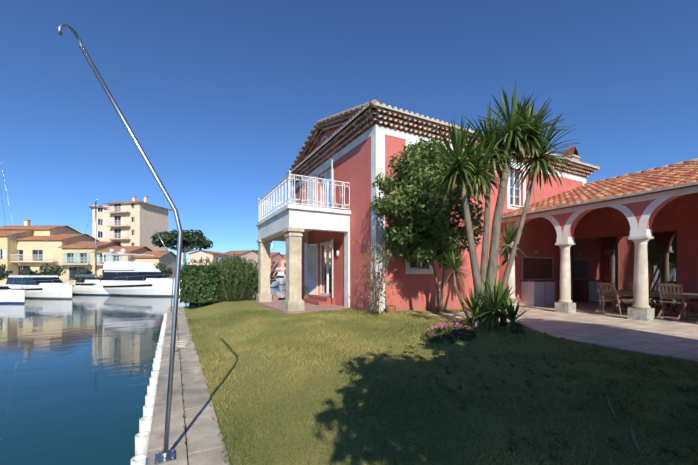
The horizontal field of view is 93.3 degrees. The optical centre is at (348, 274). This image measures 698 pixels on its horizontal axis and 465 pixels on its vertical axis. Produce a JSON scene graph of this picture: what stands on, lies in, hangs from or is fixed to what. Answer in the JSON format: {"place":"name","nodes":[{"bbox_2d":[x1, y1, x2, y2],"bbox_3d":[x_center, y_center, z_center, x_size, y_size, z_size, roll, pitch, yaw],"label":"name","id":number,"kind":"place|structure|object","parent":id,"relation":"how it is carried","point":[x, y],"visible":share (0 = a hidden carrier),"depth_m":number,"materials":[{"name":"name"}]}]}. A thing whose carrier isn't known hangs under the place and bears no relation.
{"place":"outdoors","nodes":[
{"label":"outdoors","id":0,"kind":"place"},
{"bbox_2d":[0,284,285,464],"bbox_3d":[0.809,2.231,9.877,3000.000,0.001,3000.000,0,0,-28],"label":"water surface","id":1,"kind":"object","parent":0,"point":[75,373],"depth_m":7.29,"materials":[{"name":"blue liquid"}]},
{"bbox_2d":[0,157,25,303],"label":"sailboat","id":2,"kind":"object","parent":1,"relation":"on","point":[8,295],"visible":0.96,"depth_m":25.35,"materials":[{"name":"white plastic"}]},
{"bbox_2d":[0,275,72,298],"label":"sport yacht","id":3,"kind":"object","parent":1,"relation":"on","point":[46,286],"visible":0.83,"depth_m":30.77,"materials":[{"name":"white plastic"}]},
{"bbox_2d":[67,200,117,294],"bbox_3d":[-29.430,-2.922,37.626,10.405,11.207,3.100,0,0,24],"label":"moored sailboat","id":4,"kind":"object","parent":1,"relation":"on","point":[80,288],"visible":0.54,"depth_m":36.65,"materials":[{"name":"white plastic"}]},
{"bbox_2d":[85,249,181,296],"bbox_3d":[-22.924,-0.134,36.404,13.929,5.883,4.830,0,0,25],"label":"motor yacht","id":5,"kind":"object","parent":1,"relation":"on","point":[141,279],"visible":0.73,"depth_m":35.02,"materials":[{"name":"white plastic"}]},
{"bbox_2d":[178,338,188,464],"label":"joint","id":6,"kind":"object","parent":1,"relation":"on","point":[184,415],"visible":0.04,"depth_m":3.51,"materials":[{"name":"grey"}]},
{"bbox_2d":[146,306,230,464],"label":"quay coping","id":7,"kind":"object","parent":6,"relation":"on","point":[205,445],"visible":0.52,"depth_m":3.66,"materials":[{"name":"concrete"}]},
{"bbox_2d":[58,23,182,464],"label":"davit pole","id":8,"kind":"object","parent":7,"relation":"on","point":[165,455],"visible":1,"depth_m":2.75,"materials":[{"name":"metal"}]},
{"bbox_2d":[131,313,167,464],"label":"quay fenders","id":9,"kind":"object","parent":7,"relation":"on","point":[142,436],"visible":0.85,"depth_m":4.00,"materials":[{"name":"plastic"}]},
{"bbox_2d":[154,231,174,311],"bbox_3d":[-7.480,-0.002,13.323,0.761,3.507,0.202,0,0,-42],"label":"davit pole","id":10,"kind":"object","parent":7,"relation":"on","point":[173,270],"visible":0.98,"depth_m":13.49,"materials":[{"name":"metal"}]},
{"bbox_2d":[175,341,188,347],"bbox_3d":[-3.655,1.513,7.171,0.275,0.030,0.692,0,0,-17],"label":"mooring rope","id":11,"kind":"object","parent":7,"relation":"on","point":[185,344],"visible":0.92,"depth_m":7.08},
{"bbox_2d":[177,315,225,464],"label":"paving joints","id":12,"kind":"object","parent":7,"relation":"on","point":[183,390],"depth_m":3.94,"materials":[{"name":"grey concrete"}]},
{"bbox_2d":[270,241,279,286],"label":"boat","id":13,"kind":"object","parent":1,"relation":"on","point":[275,283],"visible":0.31,"depth_m":60.12,"materials":[{"name":"white plastic"}]},
{"bbox_2d":[274,267,285,284],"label":"boat","id":14,"kind":"object","parent":1,"relation":"on","point":[280,278],"visible":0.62,"depth_m":76.44,"materials":[{"name":"white plastic"}]},
{"bbox_2d":[151,228,212,279],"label":"stone pine","id":15,"kind":"object","parent":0,"point":[196,239],"depth_m":56.60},
{"bbox_2d":[188,323,231,464],"bbox_3d":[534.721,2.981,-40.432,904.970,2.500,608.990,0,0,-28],"label":"walkway edge","id":16,"kind":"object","parent":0,"point":[214,409],"depth_m":4.20,"materials":[{"name":"grey concrete"}]},
{"bbox_2d":[302,282,308,297],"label":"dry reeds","id":17,"kind":"object","parent":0,"point":[304,287],"visible":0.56,"depth_m":14.13,"materials":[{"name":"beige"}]},
{"bbox_2d":[0,0,697,264],"label":"sky","id":18,"kind":"structure","parent":0,"point":[221,98],"materials":[{"name":"blue"}]},
{"bbox_2d":[370,138,483,311],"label":"tree","id":19,"kind":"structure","parent":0,"point":[430,208],"depth_m":8.97,"materials":[{"name":"green plant"}]},
{"bbox_2d":[184,298,697,464],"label":"lawn ground","id":20,"kind":"structure","parent":0,"point":[214,309],"depth_m":3.55,"materials":[{"name":"green plant"}]},
{"bbox_2d":[179,264,221,308],"bbox_3d":[-6.750,0.544,14.969,1.788,2.061,1.618,0,0,-28],"label":"boundary hedge","id":21,"kind":"object","parent":20,"relation":"on","point":[186,289],"depth_m":14.42,"materials":[{"name":"green plant"}]},
{"bbox_2d":[180,253,279,301],"bbox_3d":[-5.480,0.102,15.542,4.528,2.279,1.964,0,0,-28],"label":"oleander","id":22,"kind":"object","parent":20,"relation":"on","point":[233,265],"depth_m":15.17,"materials":[{"name":"green plant"}]},
{"bbox_2d":[272,295,277,299],"bbox_3d":[-3.821,1.121,15.908,0.700,0.220,0.400,0,0,-28],"label":"planter box","id":23,"kind":"object","parent":20,"relation":"on","point":[274,297],"visible":0.29,"depth_m":15.83,"materials":[{"name":"ceramic"}]},
{"bbox_2d":[254,300,351,313],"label":"patio floor","id":24,"kind":"structure","parent":20,"relation":"on","point":[276,305],"depth_m":11.34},
{"bbox_2d":[256,227,303,310],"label":"porch columns","id":25,"kind":"structure","parent":24,"relation":"on","point":[293,301],"depth_m":10.49,"materials":[{"name":"beige stone"}]},
{"bbox_2d":[303,295,334,304],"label":"porch steps","id":26,"kind":"structure","parent":24,"relation":"on","point":[319,300],"depth_m":12.58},
{"bbox_2d":[256,204,350,307],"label":"porch beam","id":27,"kind":"structure","parent":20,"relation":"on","point":[272,226],"depth_m":11.16,"materials":[{"name":"white paint"}]},
{"bbox_2d":[258,170,349,220],"bbox_3d":[-1.931,-2.735,12.723,2.177,1.093,4.312,0,0,-28],"label":"balcony railing","id":28,"kind":"object","parent":27,"relation":"on","point":[268,203],"visible":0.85,"depth_m":11.03,"materials":[{"name":"white metal"}]},
{"bbox_2d":[306,159,332,297],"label":"shutters","id":29,"kind":"object","parent":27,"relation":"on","point":[312,261],"visible":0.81,"depth_m":14.00,"materials":[{"name":"white paint"}]},
{"bbox_2d":[352,233,404,315],"bbox_3d":[0.839,0.005,9.218,1.440,2.364,0.953,0,0,-28],"label":"climbing plant","id":30,"kind":"object","parent":20,"relation":"on","point":[376,306],"depth_m":9.27,"materials":[{"name":"green plant"}]},
{"bbox_2d":[385,306,395,312],"bbox_3d":[1.232,1.056,9.763,0.330,0.250,0.330,0,0,-28],"label":"plant pot","id":31,"kind":"object","parent":20,"relation":"on","point":[390,309],"visible":0.73,"depth_m":9.64,"materials":[{"name":"ceramic"}]},
{"bbox_2d":[296,123,582,311],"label":"house walls","id":32,"kind":"structure","parent":20,"relation":"on","point":[352,167],"depth_m":11.30,"materials":[{"name":"red paint"}]},
{"bbox_2d":[284,101,381,177],"bbox_3d":[-1.172,-4.948,13.127,0.458,0.217,8.260,0,0,-28],"label":"gutter","id":33,"kind":"object","parent":32,"relation":"on","point":[339,131],"visible":0.44,"depth_m":11.57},
{"bbox_2d":[320,146,520,296],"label":"window frames","id":34,"kind":"structure","parent":32,"relation":"attached to","point":[417,264],"depth_m":13.23,"materials":[{"name":"white wood"}]},
{"bbox_2d":[321,155,518,293],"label":"window glass panes","id":35,"kind":"object","parent":34,"relation":"in","point":[323,268],"depth_m":13.22,"materials":[{"name":"clear glass"}]},
{"bbox_2d":[295,124,585,311],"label":"house trim","id":36,"kind":"structure","parent":32,"relation":"attached to","point":[376,133],"depth_m":10.09,"materials":[{"name":"white paint"}]},
{"bbox_2d":[286,106,596,184],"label":"eaves","id":37,"kind":"object","parent":32,"relation":"on","point":[370,117],"visible":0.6,"depth_m":11.12,"materials":[{"name":"tile"}]},
{"bbox_2d":[286,99,599,178],"bbox_3d":[4.142,-5.464,15.959,12.339,1.274,8.446,0,0,-28],"label":"roof edge","id":38,"kind":"object","parent":32,"relation":"on","point":[331,118],"visible":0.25,"depth_m":12.37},
{"bbox_2d":[567,154,579,160],"bbox_3d":[10.273,-5.153,15.295,0.620,0.602,0.560,0,0,-28],"label":"chimney stack","id":39,"kind":"object","parent":38,"relation":"on","point":[573,156],"visible":0.32,"depth_m":15.04,"materials":[{"name":"white paint"}]},
{"bbox_2d":[562,146,578,155],"bbox_3d":[10.273,-5.674,15.295,0.580,0.440,0.520,0,0,-28],"label":"chimney cap","id":40,"kind":"object","parent":39,"relation":"on","point":[571,149],"visible":0.6,"depth_m":15.19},
{"bbox_2d":[296,106,596,168],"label":"roof tiles","id":41,"kind":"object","parent":32,"relation":"on","point":[425,135],"depth_m":10.83,"materials":[{"name":"brown tile"}]},
{"bbox_2d":[375,102,599,168],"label":"main roof","id":42,"kind":"structure","parent":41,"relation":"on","point":[430,119],"depth_m":10.43,"materials":[{"name":"tile"}]},
{"bbox_2d":[521,256,553,279],"bbox_3d":[7.802,-0.259,13.584,2.110,0.940,0.035,0,0,-28],"label":"hatch frame","id":43,"kind":"object","parent":32,"relation":"attached to","point":[522,257],"visible":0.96,"depth_m":13.57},
{"bbox_2d":[523,258,551,278],"bbox_3d":[7.797,-0.259,13.594,2.010,0.840,0.012,0,0,-28],"label":"hatch panel","id":44,"kind":"object","parent":43,"relation":"in","point":[537,268],"visible":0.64,"depth_m":13.57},
{"bbox_2d":[420,322,477,343],"bbox_3d":[1.845,1.054,6.127,1.153,0.308,0.899,0,0,-28],"label":"flower bed","id":45,"kind":"object","parent":20,"relation":"on","point":[455,338],"depth_m":5.95,"materials":[{"name":"green plant"}]},
{"bbox_2d":[451,275,535,334],"bbox_3d":[2.989,0.575,6.533,1.634,1.218,1.535,0,0,-28],"label":"yucca","id":46,"kind":"object","parent":20,"relation":"on","point":[498,299],"depth_m":6.45,"materials":[{"name":"green plant"}]},
{"bbox_2d":[418,81,583,321],"bbox_3d":[3.223,-1.537,7.388,3.742,5.395,2.133,0,0,-7],"label":"cordyline","id":47,"kind":"object","parent":20,"relation":"on","point":[523,129],"depth_m":7.14,"materials":[{"name":"green plant"}]},
{"bbox_2d":[355,348,692,452],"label":"fallen dry leaves","id":48,"kind":"object","parent":20,"relation":"on","point":[632,432],"visible":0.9,"depth_m":3.04,"materials":[{"name":"plant"}]},
{"bbox_2d":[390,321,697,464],"bbox_3d":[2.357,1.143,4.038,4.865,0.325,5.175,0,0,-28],"label":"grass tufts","id":49,"kind":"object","parent":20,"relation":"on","point":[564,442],"visible":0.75,"depth_m":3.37,"materials":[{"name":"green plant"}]},
{"bbox_2d":[557,184,697,311],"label":"wing walls","id":50,"kind":"structure","parent":20,"relation":"on","point":[679,215],"depth_m":10.94,"materials":[{"name":"red paint"}]},
{"bbox_2d":[502,160,697,217],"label":"roof wing","id":51,"kind":"structure","parent":50,"relation":"on","point":[649,181],"depth_m":10.58,"materials":[{"name":"orange tile"}]},
{"bbox_2d":[572,230,676,307],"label":"wing glazing frames","id":52,"kind":"structure","parent":50,"relation":"attached to","point":[616,260],"depth_m":12.38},
{"bbox_2d":[573,232,675,306],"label":"glass doors","id":53,"kind":"structure","parent":52,"relation":"in","point":[593,262],"depth_m":12.35,"materials":[{"name":"glass"}]},
{"bbox_2d":[430,304,697,361],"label":"patio floor","id":54,"kind":"structure","parent":0,"point":[659,336],"depth_m":7.35,"materials":[{"name":"stone"}]},
{"bbox_2d":[521,282,554,305],"bbox_3d":[7.577,0.741,13.189,1.340,0.920,0.520,0,0,-28],"label":"cabinet","id":55,"kind":"object","parent":54,"relation":"on","point":[532,293],"visible":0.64,"depth_m":12.91,"materials":[{"name":"white"}]},
{"bbox_2d":[520,280,572,302],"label":"countertop","id":56,"kind":"structure","parent":54,"relation":"on","point":[557,290],"depth_m":13.21,"materials":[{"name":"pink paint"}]},
{"bbox_2d":[508,299,653,320],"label":"column bases","id":57,"kind":"object","parent":54,"relation":"on","point":[640,314],"visible":0.69,"depth_m":8.85,"materials":[{"name":"beige stone"}]},
{"bbox_2d":[503,235,653,308],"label":"columns","id":58,"kind":"structure","parent":57,"relation":"on","point":[640,293],"depth_m":8.83,"materials":[{"name":"beige stone"}]},
{"bbox_2d":[503,229,651,246],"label":"column capitals","id":59,"kind":"object","parent":58,"relation":"on","point":[642,232],"visible":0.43,"depth_m":8.84,"materials":[{"name":"white stone"}]},
{"bbox_2d":[499,192,697,293],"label":"arcade wall","id":60,"kind":"structure","parent":54,"relation":"on","point":[637,209],"depth_m":10.15,"materials":[{"name":"paint"}]},
{"bbox_2d":[501,186,697,237],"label":"arcade trim","id":61,"kind":"structure","parent":60,"relation":"attached to","point":[660,197],"depth_m":9.05,"materials":[{"name":"white paint"}]},
{"bbox_2d":[595,282,621,314],"bbox_3d":[7.738,0.722,9.830,0.556,0.978,0.452,0,0,-25],"label":"garden chair","id":62,"kind":"object","parent":54,"relation":"on","point":[608,294],"visible":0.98,"depth_m":9.79,"materials":[{"name":"brown wood"}]},
{"bbox_2d":[618,282,633,311],"bbox_3d":[9.050,0.722,10.588,0.562,0.978,0.457,0,0,-28],"label":"garden chair","id":63,"kind":"object","parent":54,"relation":"on","point":[626,297],"visible":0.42,"depth_m":10.68,"materials":[{"name":"brown wood"}]},
{"bbox_2d":[596,289,697,312],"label":"garden table","id":64,"kind":"object","parent":54,"relation":"on","point":[694,295],"visible":0.46,"depth_m":9.54,"materials":[{"name":"brown wood"}]},
{"bbox_2d":[651,282,674,315],"bbox_3d":[9.428,0.722,9.880,0.556,0.978,0.452,0,0,-31],"label":"garden chair","id":65,"kind":"object","parent":54,"relation":"on","point":[658,298],"visible":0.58,"depth_m":9.90,"materials":[{"name":"brown wood"}]},
{"bbox_2d":[657,283,686,320],"bbox_3d":[8.405,0.722,8.578,0.560,0.978,0.456,0,0,-28],"label":"garden chair","id":66,"kind":"object","parent":54,"relation":"on","point":[674,286],"visible":0.96,"depth_m":8.54,"materials":[{"name":"brown wood"}]},
{"bbox_2d":[687,283,697,317],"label":"garden chair","id":67,"kind":"object","parent":54,"relation":"on","point":[692,300],"visible":0.85,"depth_m":9.29,"materials":[{"name":"brown wood"}]},
{"bbox_2d":[584,158,697,184],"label":"roof ridge","id":68,"kind":"structure","parent":0,"point":[679,163],"depth_m":13.25,"materials":[{"name":"grey tile"}]},
{"bbox_3d":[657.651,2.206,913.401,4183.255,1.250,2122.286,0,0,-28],"label":"ground","id":69,"kind":"structure","parent":0,"visible":0},
{"bbox_2d":[0,235,23,284],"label":"townhouse","id":70,"kind":"structure","parent":69,"relation":"on","point":[5,241],"depth_m":50.23,"materials":[{"name":"yellow paint"}]},
{"bbox_2d":[2,249,5,276],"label":"shutters","id":71,"kind":"object","parent":70,"relation":"attached to","point":[3,253],"visible":0.57,"depth_m":49.87,"materials":[{"name":"white paint"}]},
{"bbox_2d":[9,231,31,236],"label":"roof","id":72,"kind":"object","parent":70,"relation":"on","point":[26,234],"depth_m":52.60,"materials":[{"name":"orange tile"}]},
{"bbox_2d":[0,221,78,235],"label":"townhouse","id":73,"kind":"structure","parent":70,"relation":"on","point":[42,232],"depth_m":53.97,"materials":[{"name":"yellow paint"}]},
{"bbox_2d":[52,226,76,232],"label":"townhouse upper gables","id":74,"kind":"object","parent":73,"relation":"attached to","point":[65,228],"visible":0.43,"depth_m":56.85,"materials":[{"name":"brown tile"}]},
{"bbox_2d":[10,240,77,278],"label":"townhouse","id":75,"kind":"structure","parent":69,"relation":"on","point":[51,250],"depth_m":51.51,"materials":[{"name":"yellow paint"}]},
{"bbox_2d":[10,206,128,263],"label":"balcony rails","id":76,"kind":"object","parent":75,"relation":"on","point":[70,259],"visible":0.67,"depth_m":50.45,"materials":[{"name":"white metal"}]},
{"bbox_2d":[62,234,97,241],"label":"townhouse gables","id":77,"kind":"object","parent":75,"relation":"on","point":[79,238],"visible":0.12,"depth_m":55.24,"materials":[{"name":"brown tile"}]},
{"bbox_2d":[58,248,102,284],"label":"townhouse","id":78,"kind":"structure","parent":69,"relation":"on","point":[66,276],"depth_m":51.12,"materials":[{"name":"yellow paint"}]},
{"bbox_2d":[63,253,89,262],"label":"shutters","id":79,"kind":"object","parent":78,"relation":"attached to","point":[77,259],"visible":0.79,"depth_m":51.06,"materials":[{"name":"green paint"}]},
{"bbox_2d":[97,242,118,247],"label":"townhouse gables","id":80,"kind":"object","parent":78,"relation":"on","point":[108,245],"visible":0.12,"depth_m":54.15,"materials":[{"name":"orange tile"}]},
{"bbox_2d":[92,205,108,241],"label":"apartment tower","id":81,"kind":"structure","parent":69,"relation":"on","point":[104,215],"depth_m":69.64,"materials":[{"name":"beige paint"}]},
{"bbox_2d":[96,205,104,237],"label":"shutters","id":82,"kind":"object","parent":81,"relation":"attached to","point":[103,221],"visible":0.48,"depth_m":69.77,"materials":[{"name":"white paint"}]},
{"bbox_2d":[91,253,138,276],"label":"townhouse","id":83,"kind":"structure","parent":69,"relation":"on","point":[124,259],"depth_m":50.77,"materials":[{"name":"beige paint"}]},
{"bbox_2d":[97,254,121,263],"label":"shutters","id":84,"kind":"object","parent":83,"relation":"attached to","point":[107,258],"visible":0.4,"depth_m":50.67,"materials":[{"name":"green paint"}]},
{"bbox_2d":[129,247,148,253],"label":"townhouse gables","id":85,"kind":"object","parent":83,"relation":"on","point":[141,250],"visible":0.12,"depth_m":53.96,"materials":[{"name":"orange tile"}]},
{"bbox_2d":[107,197,167,250],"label":"apartment tower","id":86,"kind":"structure","parent":69,"relation":"on","point":[149,220],"depth_m":67.60,"materials":[{"name":"beige paint"}]},
{"bbox_2d":[1,203,285,279],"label":"window glass","id":87,"kind":"object","parent":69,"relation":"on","point":[73,269],"visible":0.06,"depth_m":51.64,"materials":[{"name":"grey"}]},
{"bbox_2d":[0,202,172,271],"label":"white trim","id":88,"kind":"structure","parent":87,"relation":"attached to","point":[100,221],"depth_m":67.44,"materials":[{"name":"white paint"}]},
{"bbox_2d":[0,196,285,258],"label":"roofs","id":89,"kind":"structure","parent":88,"relation":"on","point":[91,244],"depth_m":53.75,"materials":[{"name":"tile"}]},
{"bbox_2d":[134,257,175,277],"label":"quay pavilion","id":90,"kind":"structure","parent":69,"relation":"on","point":[168,262],"depth_m":53.33,"materials":[{"name":"beige paint"}]},
{"bbox_2d":[161,252,175,257],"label":"quay pavilion gables","id":91,"kind":"object","parent":90,"relation":"attached to","point":[168,256],"visible":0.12,"depth_m":55.17,"materials":[{"name":"grey"}]},
{"bbox_2d":[189,254,236,278],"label":"peach house","id":92,"kind":"structure","parent":69,"relation":"on","point":[196,257],"depth_m":79.00,"materials":[{"name":"beige paint"}]},
{"bbox_2d":[190,250,210,253],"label":"peach house gables","id":93,"kind":"object","parent":92,"relation":"attached to","point":[200,252],"visible":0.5,"depth_m":78.85,"materials":[{"name":"beige paint"}]},
{"bbox_2d":[236,256,257,265],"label":"peach row","id":94,"kind":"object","parent":69,"relation":"on","point":[252,258],"depth_m":97.63,"materials":[{"name":"paint"}]},
{"bbox_2d":[237,251,257,257],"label":"peach row gables","id":95,"kind":"object","parent":94,"relation":"on","point":[251,254],"visible":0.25,"depth_m":97.17,"materials":[{"name":"paint"}]},
{"bbox_2d":[270,257,280,276],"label":"building","id":96,"kind":"structure","parent":69,"relation":"on","point":[275,259],"depth_m":106.49,"materials":[{"name":"pink paint"}]},
{"bbox_2d":[272,253,282,257],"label":"pink row gables","id":97,"kind":"object","parent":96,"relation":"on","point":[277,255],"visible":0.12,"depth_m":108.22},
{"bbox_2d":[281,259,285,278],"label":"building","id":98,"kind":"structure","parent":69,"relation":"on","point":[283,261],"depth_m":111.54,"materials":[{"name":"paint"}]}
]}

